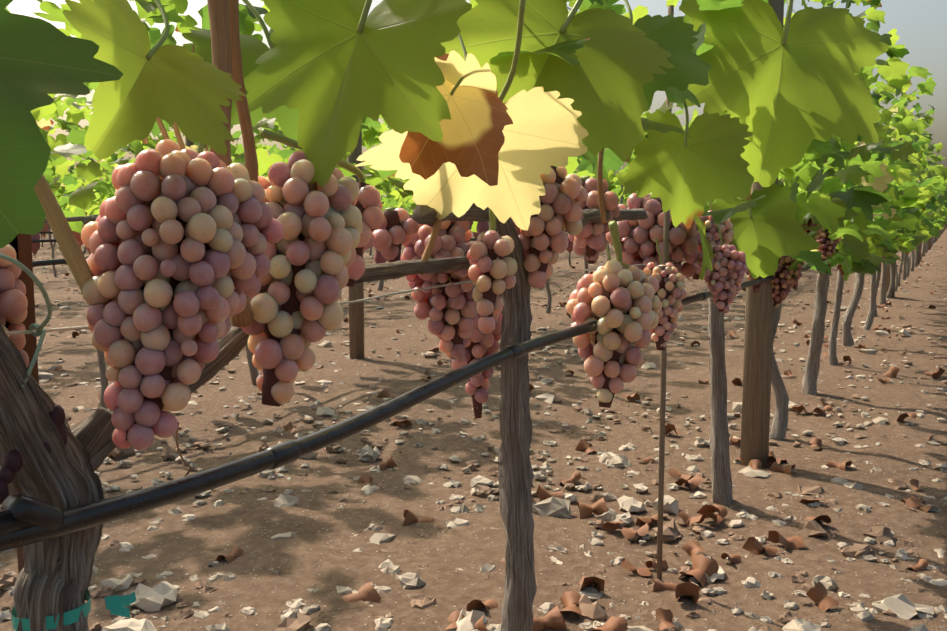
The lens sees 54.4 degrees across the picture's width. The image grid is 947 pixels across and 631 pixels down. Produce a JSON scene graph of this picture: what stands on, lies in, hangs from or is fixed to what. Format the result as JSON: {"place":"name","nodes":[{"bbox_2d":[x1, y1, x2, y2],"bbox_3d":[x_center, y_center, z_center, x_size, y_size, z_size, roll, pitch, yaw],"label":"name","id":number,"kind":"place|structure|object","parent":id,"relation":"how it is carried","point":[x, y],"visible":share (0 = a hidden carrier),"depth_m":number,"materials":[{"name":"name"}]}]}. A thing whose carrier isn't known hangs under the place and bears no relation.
{"place":"outdoors","nodes":[
{"label":"outdoors","id":0,"kind":"place"},
{"bbox_2d":[0,229,946,630],"bbox_3d":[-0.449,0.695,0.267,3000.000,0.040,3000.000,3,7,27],"label":"ground","id":1,"kind":"structure","parent":0,"point":[320,553],"depth_m":2.50,"materials":[{"name":"soil"}]},
{"bbox_2d":[5,233,38,573],"bbox_3d":[-0.285,0.266,0.607,0.014,0.880,0.012,3,7,27],"label":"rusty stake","id":2,"kind":"object","parent":1,"relation":"on","point":[21,244],"depth_m":0.57,"materials":[{"name":"brown metal"}]},
{"bbox_2d":[0,203,875,630],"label":"vine trunks","id":3,"kind":"object","parent":1,"relation":"on","point":[54,577],"visible":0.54,"depth_m":0.98,"materials":[{"name":"brown plant"}]},
{"bbox_2d":[0,253,51,387],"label":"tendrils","id":4,"kind":"object","parent":3,"relation":"on","point":[41,330],"visible":0.98,"depth_m":0.53,"materials":[{"name":"green"}]},
{"bbox_2d":[0,404,66,504],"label":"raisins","id":5,"kind":"object","parent":3,"relation":"attached to","point":[13,461],"visible":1,"depth_m":0.53,"materials":[{"name":"purple"}]},
{"bbox_2d":[12,590,135,630],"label":"plant tie tape","id":6,"kind":"object","parent":3,"relation":"attached to","point":[115,604],"visible":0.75,"depth_m":0.57,"materials":[{"name":"teal plastic"}]},
{"bbox_2d":[34,117,185,305],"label":"tan canes","id":7,"kind":"object","parent":3,"relation":"attached to","point":[69,246],"visible":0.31,"depth_m":0.52,"materials":[{"name":"brown wood"}]},
{"bbox_2d":[0,266,810,551],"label":"drip hose","id":8,"kind":"object","parent":3,"relation":"attached to","point":[25,520],"visible":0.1,"depth_m":0.65,"materials":[{"name":"black rubber"}]},
{"bbox_2d":[207,0,605,326],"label":"vine shoots","id":9,"kind":"object","parent":3,"relation":"attached to","point":[225,35],"visible":0.46,"depth_m":0.64,"materials":[{"name":"brown plant"}]},
{"bbox_2d":[0,0,888,278],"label":"leaves","id":10,"kind":"object","parent":3,"relation":"on","point":[322,78],"visible":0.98,"depth_m":0.87,"materials":[{"name":"green plant"}]},
{"bbox_2d":[146,0,792,217],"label":"leaf stems","id":11,"kind":"object","parent":10,"relation":"attached to","point":[360,29],"visible":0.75,"depth_m":0.82,"materials":[{"name":"green plant"}]},
{"bbox_2d":[126,166,843,440],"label":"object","id":12,"kind":"object","parent":3,"relation":"on","point":[291,306],"visible":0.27,"depth_m":0.99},
{"bbox_2d":[176,45,207,476],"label":"tendrils","id":13,"kind":"object","parent":12,"relation":"attached to","point":[177,445],"visible":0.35,"depth_m":0.62,"materials":[{"name":"plant"}]},
{"bbox_2d":[0,139,418,449],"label":"grapes","id":14,"kind":"object","parent":12,"relation":"on","point":[236,219],"visible":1,"depth_m":0.54,"materials":[{"name":"pink food"}]},
{"bbox_2d":[401,165,747,408],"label":"grapes","id":15,"kind":"object","parent":12,"relation":"on","point":[570,198],"visible":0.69,"depth_m":1.29,"materials":[{"name":"pink food"}]},
{"bbox_2d":[745,202,843,307],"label":"grapes","id":16,"kind":"object","parent":12,"relation":"attached to","point":[788,283],"visible":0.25,"depth_m":2.58,"materials":[{"name":"food"}]},
{"bbox_2d":[0,243,946,630],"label":"stones","id":17,"kind":"object","parent":1,"relation":"on","point":[164,593],"visible":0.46,"depth_m":2.23,"materials":[{"name":"beige stone"}]},
{"bbox_2d":[33,256,944,630],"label":"dry leaves","id":18,"kind":"object","parent":1,"relation":"on","point":[703,566],"visible":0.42,"depth_m":2.05,"materials":[{"name":"brown plant"}]},
{"bbox_2d":[41,212,945,408],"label":"background vine trunks","id":19,"kind":"object","parent":1,"relation":"on","point":[908,263],"visible":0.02,"depth_m":7.17,"materials":[{"name":"brown plant"}]},
{"bbox_2d":[31,227,471,242],"bbox_3d":[13.473,-3.800,35.836,0.020,0.037,72.000,3,7,27],"label":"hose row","id":20,"kind":"object","parent":19,"relation":"on","point":[43,241],"depth_m":5.41,"materials":[{"name":"black rubber"}]},
{"bbox_2d":[38,223,472,233],"bbox_3d":[12.030,-4.006,37.707,0.020,0.037,71.100,3,7,27],"label":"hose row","id":21,"kind":"object","parent":19,"relation":"on","point":[52,232],"depth_m":7.87,"materials":[{"name":"black rubber"}]},
{"bbox_2d":[32,232,605,266],"bbox_3d":[15.123,-3.636,34.361,0.020,0.037,73.800,3,7,27],"label":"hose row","id":22,"kind":"object","parent":19,"relation":"on","point":[49,262],"depth_m":2.99,"materials":[{"name":"black rubber"}]},
{"bbox_2d":[31,211,899,263],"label":"distant grapes","id":23,"kind":"object","parent":19,"relation":"on","point":[481,227],"depth_m":5.71,"materials":[{"name":"pink food"}]},
{"bbox_2d":[5,0,946,262],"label":"leaves","id":24,"kind":"object","parent":19,"relation":"on","point":[74,195],"visible":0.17,"depth_m":5.18,"materials":[{"name":"green plant"}]},
{"bbox_2d":[469,0,946,280],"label":"leaves","id":25,"kind":"object","parent":19,"relation":"on","point":[833,205],"visible":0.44,"depth_m":2.37,"materials":[{"name":"green plant"}]},
{"bbox_2d":[185,0,946,580],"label":"posts","id":26,"kind":"object","parent":1,"relation":"on","point":[757,368],"depth_m":2.60,"materials":[{"name":"brown wood"}]},
{"bbox_2d":[5,0,794,334],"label":"trellis wire","id":27,"kind":"object","parent":26,"relation":"attached to","point":[339,302],"visible":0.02,"depth_m":0.87,"materials":[{"name":"grey metal"}]},
{"bbox_2d":[7,0,946,193],"label":"sky","id":28,"kind":"structure","parent":0,"point":[921,25],"materials":[{"name":"white"}]},
{"bbox_2d":[197,128,809,309],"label":"bunch stems","id":29,"kind":"object","parent":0,"point":[347,165],"visible":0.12,"depth_m":0.99,"materials":[{"name":"plant"}]}
]}

